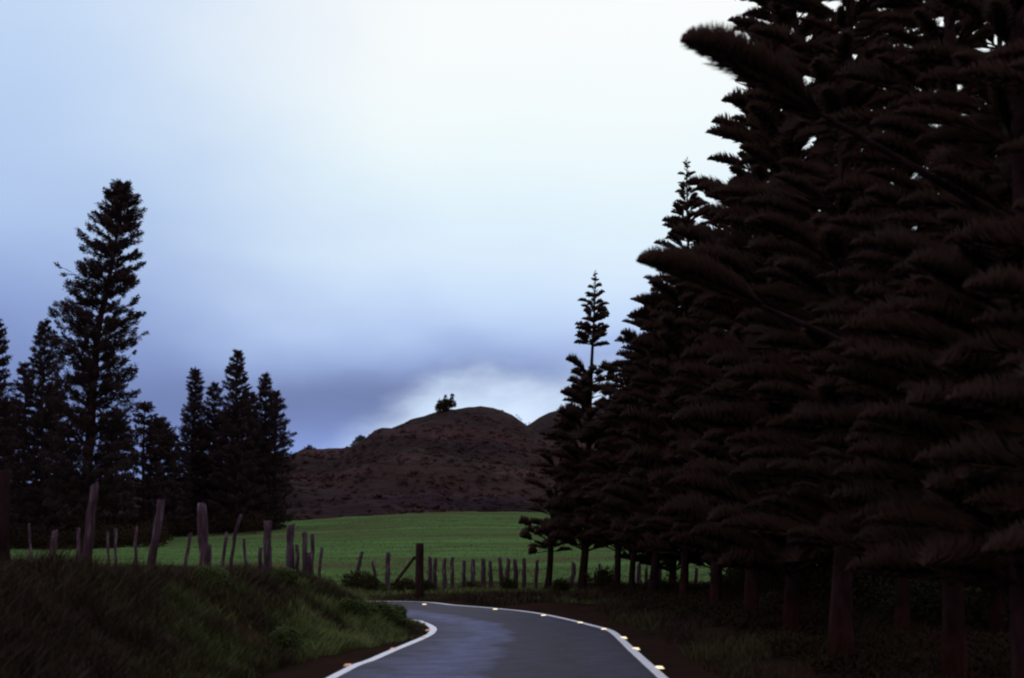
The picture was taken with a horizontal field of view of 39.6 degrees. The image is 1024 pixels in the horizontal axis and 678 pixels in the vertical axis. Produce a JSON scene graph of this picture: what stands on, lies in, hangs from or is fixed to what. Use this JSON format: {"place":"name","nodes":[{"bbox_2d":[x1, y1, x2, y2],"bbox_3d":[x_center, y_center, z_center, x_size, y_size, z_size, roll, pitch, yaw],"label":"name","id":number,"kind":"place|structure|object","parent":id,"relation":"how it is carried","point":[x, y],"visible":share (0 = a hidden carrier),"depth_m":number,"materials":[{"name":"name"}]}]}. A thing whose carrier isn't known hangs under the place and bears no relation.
{"place":"outdoors","nodes":[
{"label":"outdoors","id":0,"kind":"place"},
{"bbox_2d":[27,406,605,520],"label":"hill","id":1,"kind":"structure","parent":0,"point":[384,483],"depth_m":152.69,"materials":[{"name":"brown soil"}]},
{"bbox_2d":[13,408,585,520],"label":"hill scrub","id":2,"kind":"object","parent":1,"relation":"on","point":[444,491],"visible":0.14,"depth_m":167.87,"materials":[{"name":"brown plant"}]},
{"bbox_2d":[434,393,456,412],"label":"hilltop tree","id":3,"kind":"object","parent":1,"relation":"on","point":[443,404],"visible":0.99,"depth_m":224.42,"materials":[{"name":"green plant"}]},
{"bbox_2d":[10,511,727,587],"bbox_3d":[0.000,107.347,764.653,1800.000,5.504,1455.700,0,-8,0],"label":"pasture","id":4,"kind":"structure","parent":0,"point":[330,532],"depth_m":65.20,"materials":[{"name":"green plant"}]},
{"bbox_2d":[0,319,26,532],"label":"cook pine","id":5,"kind":"object","parent":4,"relation":"on","point":[4,403],"visible":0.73,"depth_m":74.10,"materials":[{"name":"green plant"}]},
{"bbox_2d":[0,398,35,530],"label":"cook pine","id":6,"kind":"object","parent":4,"relation":"on","point":[13,447],"visible":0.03,"depth_m":81.66,"materials":[{"name":"green plant"}]},
{"bbox_2d":[1,361,46,533],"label":"cook pine","id":7,"kind":"object","parent":4,"relation":"on","point":[23,368],"visible":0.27,"depth_m":79.77,"materials":[{"name":"green plant"}]},
{"bbox_2d":[9,318,72,535],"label":"cook pine","id":8,"kind":"object","parent":4,"relation":"on","point":[42,337],"visible":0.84,"depth_m":75.76,"materials":[{"name":"green plant"}]},
{"bbox_2d":[25,381,81,534],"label":"cook pine","id":9,"kind":"object","parent":4,"relation":"on","point":[70,525],"visible":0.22,"depth_m":77.36,"materials":[{"name":"green plant"}]},
{"bbox_2d":[39,179,149,557],"bbox_3d":[-17.712,1.279,60.401,4.415,16.663,4.432,0,-8,0],"label":"cook pine","id":10,"kind":"object","parent":4,"relation":"on","point":[119,197],"visible":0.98,"depth_m":60.04,"materials":[{"name":"green plant"}]},
{"bbox_2d":[92,415,140,531],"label":"cook pine","id":11,"kind":"object","parent":4,"relation":"on","point":[130,488],"visible":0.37,"depth_m":79.36,"materials":[{"name":"green plant"}]},
{"bbox_2d":[9,510,279,549],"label":"thicket","id":12,"kind":"object","parent":4,"relation":"on","point":[124,536],"visible":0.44,"depth_m":75.19,"materials":[{"name":"plant"}]},
{"bbox_2d":[117,400,173,527],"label":"cook pine","id":13,"kind":"object","parent":4,"relation":"on","point":[143,492],"visible":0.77,"depth_m":83.63,"materials":[{"name":"green plant"}]},
{"bbox_2d":[133,415,187,532],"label":"cook pine","id":14,"kind":"object","parent":4,"relation":"on","point":[167,444],"visible":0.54,"depth_m":85.44,"materials":[{"name":"green plant"}]},
{"bbox_2d":[163,434,194,534],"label":"cook pine","id":15,"kind":"object","parent":4,"relation":"on","point":[184,477],"visible":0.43,"depth_m":87.48,"materials":[{"name":"green plant"}]},
{"bbox_2d":[172,366,218,530],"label":"cook pine","id":16,"kind":"object","parent":4,"relation":"on","point":[192,430],"visible":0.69,"depth_m":91.79,"materials":[{"name":"green plant"}]},
{"bbox_2d":[188,381,243,525],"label":"cook pine","id":17,"kind":"object","parent":4,"relation":"on","point":[212,391],"visible":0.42,"depth_m":93.83,"materials":[{"name":"green plant"}]},
{"bbox_2d":[196,410,246,513],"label":"cook pine","id":18,"kind":"object","parent":4,"relation":"on","point":[220,458],"visible":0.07,"depth_m":95.31,"materials":[{"name":"green plant"}]},
{"bbox_2d":[206,349,270,532],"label":"cook pine","id":19,"kind":"object","parent":4,"relation":"on","point":[235,409],"visible":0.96,"depth_m":89.69,"materials":[{"name":"green plant"}]},
{"bbox_2d":[224,389,277,531],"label":"cook pine","id":20,"kind":"object","parent":4,"relation":"on","point":[253,397],"visible":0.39,"depth_m":91.55,"materials":[{"name":"green plant"}]},
{"bbox_2d":[240,372,296,529],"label":"cook pine","id":21,"kind":"object","parent":4,"relation":"on","point":[268,426],"visible":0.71,"depth_m":92.66,"materials":[{"name":"green plant"}]},
{"bbox_2d":[256,388,297,527],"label":"cook pine","id":22,"kind":"object","parent":4,"relation":"on","point":[283,436],"visible":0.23,"depth_m":94.67,"materials":[{"name":"green plant"}]},
{"bbox_2d":[337,602,656,677],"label":"road","id":23,"kind":"structure","parent":0,"point":[468,642],"depth_m":20.78,"materials":[{"name":"grey asphalt"}]},
{"bbox_2d":[327,620,436,677],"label":"edge line","id":24,"kind":"object","parent":23,"relation":"on","point":[433,630],"visible":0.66,"depth_m":19.99,"materials":[{"name":"paint"}]},
{"bbox_2d":[404,601,667,677],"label":"edge line","id":25,"kind":"object","parent":23,"relation":"on","point":[650,666],"visible":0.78,"depth_m":21.50,"materials":[{"name":"paint"}]},
{"bbox_2d":[0,0,1003,482],"label":"sky","id":26,"kind":"structure","parent":0,"point":[390,209],"materials":[{"name":"blue"}]},
{"bbox_2d":[5,580,1010,677],"bbox_3d":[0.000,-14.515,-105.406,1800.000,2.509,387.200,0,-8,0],"label":"ground","id":27,"kind":"structure","parent":0,"point":[657,650],"depth_m":20.28,"materials":[{"name":"soil"}]},
{"bbox_2d":[28,523,31,556],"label":"fence post","id":28,"kind":"object","parent":27,"relation":"on","point":[29,537],"visible":0.45,"depth_m":42.76,"materials":[{"name":"brown wood"}]},
{"bbox_2d":[49,530,57,557],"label":"fence post","id":29,"kind":"object","parent":27,"relation":"on","point":[54,536],"visible":0.3,"depth_m":42.67,"materials":[{"name":"brown wood"}]},
{"bbox_2d":[77,528,80,562],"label":"fence post","id":30,"kind":"object","parent":27,"relation":"on","point":[78,539],"visible":0.39,"depth_m":42.75,"materials":[{"name":"brown wood"}]},
{"bbox_2d":[81,481,98,562],"bbox_3d":[-5.305,2.549,17.823,0.195,1.531,0.168,0,-8,0],"label":"fence post","id":31,"kind":"object","parent":27,"relation":"on","point":[88,546],"visible":0.58,"depth_m":17.80,"materials":[{"name":"brown wood"}]},
{"bbox_2d":[106,531,110,564],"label":"fence post","id":32,"kind":"object","parent":27,"relation":"on","point":[107,544],"visible":0.5,"depth_m":42.70,"materials":[{"name":"brown wood"}]},
{"bbox_2d":[114,528,117,566],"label":"fence post","id":33,"kind":"object","parent":27,"relation":"on","point":[115,545],"visible":0.52,"depth_m":42.69,"materials":[{"name":"brown wood"}]},
{"bbox_2d":[134,526,137,564],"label":"fence post","id":34,"kind":"object","parent":27,"relation":"on","point":[135,543],"visible":0.51,"depth_m":42.70,"materials":[{"name":"brown wood"}]},
{"bbox_2d":[147,499,164,567],"bbox_3d":[-4.990,2.932,19.787,0.268,1.411,0.130,0,-8,0],"label":"fence post","id":35,"kind":"object","parent":27,"relation":"on","point":[156,534],"visible":0.63,"depth_m":19.79,"materials":[{"name":"brown wood"}]},
{"bbox_2d":[184,532,191,564],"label":"fence post","id":36,"kind":"object","parent":27,"relation":"on","point":[188,548],"visible":0.47,"depth_m":42.72,"materials":[{"name":"brown wood"}]},
{"bbox_2d":[197,503,210,566],"bbox_3d":[-4.718,3.273,21.742,0.230,1.537,0.191,0,-8,0],"label":"fence post","id":37,"kind":"object","parent":27,"relation":"on","point":[203,542],"visible":0.61,"depth_m":21.72,"materials":[{"name":"brown wood"}]},
{"bbox_2d":[193,562,230,587],"bbox_3d":[-4.264,3.402,20.246,0.539,0.482,0.632,0,-8,0],"label":"weed clump","id":38,"kind":"object","parent":27,"relation":"on","point":[217,574],"visible":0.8,"depth_m":20.09,"materials":[{"name":"green plant"}]},
{"bbox_2d":[0,541,426,677],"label":"bank grass","id":39,"kind":"structure","parent":27,"relation":"on","point":[127,601],"depth_m":16.05,"materials":[{"name":"green plant"}]},
{"bbox_2d":[221,532,227,566],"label":"fence post","id":40,"kind":"object","parent":27,"relation":"on","point":[224,547],"visible":0.52,"depth_m":42.70,"materials":[{"name":"brown wood"}]},
{"bbox_2d":[228,514,241,570],"bbox_3d":[-4.487,3.530,22.907,0.247,1.419,0.139,0,-8,0],"label":"fence post","id":41,"kind":"object","parent":27,"relation":"on","point":[234,541],"visible":0.58,"depth_m":22.92,"materials":[{"name":"brown wood"}]},
{"bbox_2d":[258,547,262,574],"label":"fence post","id":42,"kind":"object","parent":27,"relation":"on","point":[260,565],"visible":0.46,"depth_m":24.29,"materials":[{"name":"brown wood"}]},
{"bbox_2d":[263,520,271,573],"bbox_3d":[-4.271,3.843,24.686,0.203,1.387,0.175,4,-9,-26],"label":"fence post","id":43,"kind":"object","parent":27,"relation":"on","point":[267,553],"visible":0.6,"depth_m":24.69,"materials":[{"name":"brown wood"}]},
{"bbox_2d":[270,564,298,586],"bbox_3d":[-3.828,4.025,23.928,0.502,0.493,0.486,0,-8,0],"label":"weed clump","id":44,"kind":"object","parent":27,"relation":"on","point":[284,573],"visible":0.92,"depth_m":23.83,"materials":[{"name":"green plant"}]},
{"bbox_2d":[268,625,308,652],"bbox_3d":[-3.014,4.064,19.089,0.567,0.464,0.496,-2,-8,16],"label":"weed clump","id":45,"kind":"object","parent":27,"relation":"on","point":[288,636],"visible":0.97,"depth_m":19.00,"materials":[{"name":"green plant"}]},
{"bbox_2d":[285,524,294,568],"bbox_3d":[-4.012,4.043,25.708,0.169,1.376,0.186,-7,-11,42],"label":"fence post","id":46,"kind":"object","parent":27,"relation":"on","point":[290,558],"visible":0.56,"depth_m":25.72,"materials":[{"name":"brown wood"}]},
{"bbox_2d":[294,544,299,571],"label":"fence post","id":47,"kind":"object","parent":27,"relation":"on","point":[297,560],"visible":0.44,"depth_m":25.94,"materials":[{"name":"brown wood"}]},
{"bbox_2d":[302,532,307,574],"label":"fence post","id":48,"kind":"object","parent":27,"relation":"on","point":[304,552],"visible":0.56,"depth_m":26.69,"materials":[{"name":"brown wood"}]},
{"bbox_2d":[310,534,314,575],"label":"fence post","id":49,"kind":"object","parent":27,"relation":"on","point":[312,552],"visible":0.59,"depth_m":27.13,"materials":[{"name":"brown wood"}]},
{"bbox_2d":[318,547,322,576],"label":"fence post","id":50,"kind":"object","parent":27,"relation":"on","point":[320,560],"visible":0.56,"depth_m":42.65,"materials":[{"name":"brown wood"}]},
{"bbox_2d":[337,594,373,618],"bbox_3d":[-2.646,4.524,23.652,0.704,0.567,0.562,0,-8,0],"label":"weed clump","id":51,"kind":"object","parent":27,"relation":"on","point":[350,605],"visible":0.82,"depth_m":23.54,"materials":[{"name":"green plant"}]},
{"bbox_2d":[340,569,370,589],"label":"shrub","id":52,"kind":"object","parent":27,"relation":"on","point":[352,581],"visible":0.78,"depth_m":40.88,"materials":[{"name":"green plant"}]},
{"bbox_2d":[355,551,363,587],"bbox_3d":[-4.655,7.043,42.642,0.413,1.346,0.136,0,-8,0],"label":"fence post","id":53,"kind":"object","parent":27,"relation":"on","point":[358,567],"visible":0.47,"depth_m":42.66,"materials":[{"name":"brown wood"}]},
{"bbox_2d":[360,572,387,591],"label":"shrub","id":54,"kind":"object","parent":27,"relation":"on","point":[368,582],"visible":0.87,"depth_m":40.27,"materials":[{"name":"green plant"}]},
{"bbox_2d":[365,596,404,624],"bbox_3d":[-2.285,4.743,24.578,0.736,0.640,0.877,-7,-11,41],"label":"weed clump","id":55,"kind":"object","parent":27,"relation":"on","point":[382,607],"visible":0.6,"depth_m":24.49,"materials":[{"name":"green plant"}]},
{"bbox_2d":[385,552,390,586],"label":"fence post","id":56,"kind":"object","parent":27,"relation":"on","point":[387,571],"visible":0.75,"depth_m":42.60,"materials":[{"name":"brown wood"}]},
{"bbox_2d":[388,603,411,626],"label":"weed clump","id":57,"kind":"object","parent":27,"relation":"on","point":[402,608],"visible":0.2,"depth_m":25.12,"materials":[{"name":"green plant"}]},
{"bbox_2d":[390,578,414,591],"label":"shrub","id":58,"kind":"object","parent":27,"relation":"on","point":[406,583],"visible":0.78,"depth_m":40.45,"materials":[{"name":"green plant"}]},
{"bbox_2d":[395,543,423,597],"bbox_3d":[-2.733,6.270,38.272,0.802,1.536,0.225,4,-9,-25],"label":"strainer post","id":59,"kind":"object","parent":27,"relation":"on","point":[419,576],"visible":0.95,"depth_m":38.31,"materials":[{"name":"brown wood"}]},
{"bbox_2d":[427,555,431,583],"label":"fence post","id":60,"kind":"object","parent":27,"relation":"on","point":[429,572],"visible":0.59,"depth_m":41.33,"materials":[{"name":"brown wood"}]},
{"bbox_2d":[424,579,437,592],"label":"shrub","id":61,"kind":"object","parent":27,"relation":"on","point":[430,585],"visible":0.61,"depth_m":40.15,"materials":[{"name":"green plant"}]},
{"bbox_2d":[433,557,436,591],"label":"fence post","id":62,"kind":"object","parent":27,"relation":"on","point":[435,571],"visible":0.63,"depth_m":41.34,"materials":[{"name":"brown wood"}]},
{"bbox_2d":[442,558,446,589],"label":"fence post","id":63,"kind":"object","parent":27,"relation":"on","point":[444,576],"visible":0.77,"depth_m":41.32,"materials":[{"name":"brown wood"}]},
{"bbox_2d":[450,557,454,589],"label":"fence post","id":64,"kind":"object","parent":27,"relation":"on","point":[452,572],"visible":0.74,"depth_m":41.35,"materials":[{"name":"brown wood"}]},
{"bbox_2d":[462,560,465,585],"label":"fence post","id":65,"kind":"object","parent":27,"relation":"on","point":[464,572],"visible":0.64,"depth_m":41.40,"materials":[{"name":"brown wood"}]},
{"bbox_2d":[461,581,480,588],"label":"shrub","id":66,"kind":"object","parent":27,"relation":"on","point":[468,584],"visible":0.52,"depth_m":40.83,"materials":[{"name":"green plant"}]},
{"bbox_2d":[470,559,474,582],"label":"fence post","id":67,"kind":"object","parent":27,"relation":"on","point":[472,568],"visible":0.63,"depth_m":41.38,"materials":[{"name":"brown wood"}]},
{"bbox_2d":[481,559,485,587],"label":"fence post","id":68,"kind":"object","parent":27,"relation":"on","point":[483,572],"visible":0.76,"depth_m":41.42,"materials":[{"name":"brown wood"}]},
{"bbox_2d":[488,560,492,588],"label":"fence post","id":69,"kind":"object","parent":27,"relation":"on","point":[490,575],"visible":0.71,"depth_m":41.44,"materials":[{"name":"brown wood"}]},
{"bbox_2d":[498,557,503,588],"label":"fence post","id":70,"kind":"object","parent":27,"relation":"on","point":[500,569],"visible":0.62,"depth_m":41.47,"materials":[{"name":"brown wood"}]},
{"bbox_2d":[505,557,510,580],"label":"fence post","id":71,"kind":"object","parent":27,"relation":"on","point":[507,570],"visible":0.51,"depth_m":41.52,"materials":[{"name":"brown wood"}]},
{"bbox_2d":[499,577,518,589],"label":"shrub","id":72,"kind":"object","parent":27,"relation":"on","point":[508,584],"visible":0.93,"depth_m":40.57,"materials":[{"name":"green plant"}]},
{"bbox_2d":[513,559,517,589],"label":"fence post","id":73,"kind":"object","parent":27,"relation":"on","point":[515,568],"visible":0.63,"depth_m":41.54,"materials":[{"name":"brown wood"}]},
{"bbox_2d":[300,565,737,605],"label":"verge grass","id":74,"kind":"structure","parent":27,"relation":"on","point":[530,593],"depth_m":38.61,"materials":[{"name":"green plant"}]},
{"bbox_2d":[522,558,525,588],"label":"fence post","id":75,"kind":"object","parent":27,"relation":"on","point":[523,572],"visible":0.77,"depth_m":41.53,"materials":[{"name":"brown wood"}]},
{"bbox_2d":[534,559,538,587],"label":"fence post","id":76,"kind":"object","parent":27,"relation":"on","point":[536,573],"visible":0.77,"depth_m":41.54,"materials":[{"name":"brown wood"}]},
{"bbox_2d":[518,402,582,590],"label":"cook pine","id":77,"kind":"object","parent":27,"relation":"on","point":[549,543],"visible":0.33,"depth_m":40.53,"materials":[{"name":"green plant"}]},
{"bbox_2d":[551,577,572,591],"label":"shrub","id":78,"kind":"object","parent":27,"relation":"on","point":[562,584],"visible":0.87,"depth_m":38.20,"materials":[{"name":"green plant"}]},
{"bbox_2d":[570,562,575,586],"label":"fence post","id":79,"kind":"object","parent":27,"relation":"on","point":[573,570],"visible":0.66,"depth_m":43.17,"materials":[{"name":"brown wood"}]},
{"bbox_2d":[534,270,618,591],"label":"cook pine","id":80,"kind":"object","parent":27,"relation":"on","point":[566,529],"visible":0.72,"depth_m":39.65,"materials":[{"name":"green plant"}]},
{"bbox_2d":[581,565,613,588],"bbox_3d":[2.509,6.678,39.285,1.048,0.912,1.069,6,-10,-34],"label":"shrub","id":81,"kind":"object","parent":27,"relation":"on","point":[602,574],"visible":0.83,"depth_m":39.15,"materials":[{"name":"green plant"}]},
{"bbox_2d":[569,359,656,589],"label":"cook pine","id":82,"kind":"object","parent":27,"relation":"on","point":[593,535],"visible":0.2,"depth_m":38.71,"materials":[{"name":"green plant"}]},
{"bbox_2d":[584,287,676,588],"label":"cook pine","id":83,"kind":"object","parent":27,"relation":"on","point":[622,425],"visible":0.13,"depth_m":36.83,"materials":[{"name":"green plant"}]},
{"bbox_2d":[636,563,641,583],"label":"fence post","id":84,"kind":"object","parent":27,"relation":"on","point":[638,575],"visible":0.58,"depth_m":43.17,"materials":[{"name":"brown wood"}]},
{"bbox_2d":[599,270,696,592],"bbox_3d":[3.588,2.151,34.926,2.912,9.054,2.865,0,-8,0],"label":"cook pine","id":85,"kind":"object","parent":27,"relation":"on","point":[631,497],"visible":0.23,"depth_m":34.79,"materials":[{"name":"green plant"}]},
{"bbox_2d":[614,282,690,584],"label":"cook pine","id":86,"kind":"object","parent":27,"relation":"on","point":[671,566],"visible":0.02,"depth_m":40.35,"materials":[{"name":"green plant"}]},
{"bbox_2d":[646,571,679,593],"bbox_3d":[3.847,6.291,36.074,0.999,0.833,1.238,0,-8,0],"label":"shrub","id":87,"kind":"object","parent":27,"relation":"on","point":[663,583],"visible":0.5,"depth_m":35.88,"materials":[{"name":"green plant"}]},
{"bbox_2d":[619,156,725,596],"bbox_3d":[3.942,0.993,33.087,2.972,10.801,3.245,0,-8,0],"label":"cook pine","id":88,"kind":"object","parent":27,"relation":"on","point":[668,332],"visible":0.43,"depth_m":32.93,"materials":[{"name":"green plant"}]},
{"bbox_2d":[661,203,730,590],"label":"cook pine","id":89,"kind":"object","parent":27,"relation":"on","point":[694,557],"visible":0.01,"depth_m":37.56,"materials":[{"name":"green plant"}]},
{"bbox_2d":[644,204,753,603],"bbox_3d":[4.558,1.180,31.182,3.017,9.899,3.097,5,-9,-30],"label":"cook pine","id":90,"kind":"object","parent":27,"relation":"on","point":[694,389],"visible":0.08,"depth_m":30.93,"materials":[{"name":"green plant"}]},
{"bbox_2d":[657,22,830,616],"bbox_3d":[4.639,-0.414,27.265,3.608,11.919,3.544,4,-9,-26],"label":"cook pine","id":91,"kind":"object","parent":27,"relation":"on","point":[690,509],"visible":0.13,"depth_m":27.19,"materials":[{"name":"green plant"}]},
{"bbox_2d":[709,168,782,590],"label":"cook pine","id":92,"kind":"object","parent":27,"relation":"on","point":[775,575],"depth_m":35.49,"materials":[{"name":"brown plant"}]},
{"bbox_2d":[668,0,871,636],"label":"cook pine","id":93,"kind":"object","parent":27,"relation":"on","point":[738,256],"visible":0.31,"depth_m":23.08,"materials":[{"name":"green plant"}]},
{"bbox_2d":[757,587,783,620],"bbox_3d":[4.787,4.845,25.558,0.795,0.768,0.905,0,-8,0],"label":"shrub","id":94,"kind":"object","parent":27,"relation":"on","point":[774,598],"visible":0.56,"depth_m":25.42,"materials":[{"name":"green plant"}]},
{"bbox_2d":[593,579,1011,677],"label":"ground cover","id":95,"kind":"object","parent":27,"relation":"on","point":[887,642],"visible":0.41,"depth_m":18.88,"materials":[{"name":"plant"}]},
{"bbox_2d":[772,136,865,598],"bbox_3d":[7.245,0.556,33.265,4.053,11.744,3.654,0,-8,0],"label":"cook pine","id":96,"kind":"object","parent":27,"relation":"on","point":[822,564],"depth_m":32.50,"materials":[{"name":"brown plant"}]},
{"bbox_2d":[636,0,1012,677],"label":"cook pine","id":97,"kind":"object","parent":27,"relation":"on","point":[886,188],"visible":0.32,"depth_m":14.64,"materials":[{"name":"green plant"}]},
{"bbox_2d":[711,0,942,668],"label":"cook pine","id":98,"kind":"object","parent":27,"relation":"on","point":[805,289],"visible":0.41,"depth_m":17.60,"materials":[{"name":"green plant"}]},
{"bbox_2d":[680,0,1023,677],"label":"cook pine","id":99,"kind":"object","parent":27,"relation":"on","point":[950,488],"visible":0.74,"depth_m":11.51,"materials":[{"name":"green plant"}]},
{"bbox_2d":[708,563,1009,633],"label":"undergrowth","id":100,"kind":"object","parent":27,"relation":"on","point":[927,594],"visible":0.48,"depth_m":26.21,"materials":[{"name":"green plant"}]},
{"bbox_2d":[807,153,916,607],"bbox_3d":[7.536,0.713,30.206,3.879,10.559,3.644,0,-8,0],"label":"cook pine","id":101,"kind":"object","parent":27,"relation":"on","point":[830,563],"depth_m":30.15,"materials":[{"name":"brown plant"}]},
{"bbox_2d":[762,0,992,636],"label":"cook pine","id":102,"kind":"object","parent":27,"relation":"on","point":[902,612],"visible":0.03,"depth_m":20.15,"materials":[{"name":"green plant"}]},
{"bbox_2d":[916,16,1012,638],"bbox_3d":[7.170,-1.831,21.465,3.956,13.098,3.515,0,-8,0],"label":"cook pine","id":103,"kind":"object","parent":27,"relation":"on","point":[997,601],"visible":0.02,"depth_m":20.65,"materials":[{"name":"brown plant"}]},
{"bbox_2d":[912,35,1023,559],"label":"cook pine","id":104,"kind":"object","parent":27,"relation":"on","point":[1005,396],"visible":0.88,"depth_m":10.14,"materials":[{"name":"green plant"}]},
{"bbox_2d":[527,406,603,448],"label":"hill","id":105,"kind":"structure","parent":0,"point":[545,422],"depth_m":305.28,"materials":[{"name":"brown soil"}]},
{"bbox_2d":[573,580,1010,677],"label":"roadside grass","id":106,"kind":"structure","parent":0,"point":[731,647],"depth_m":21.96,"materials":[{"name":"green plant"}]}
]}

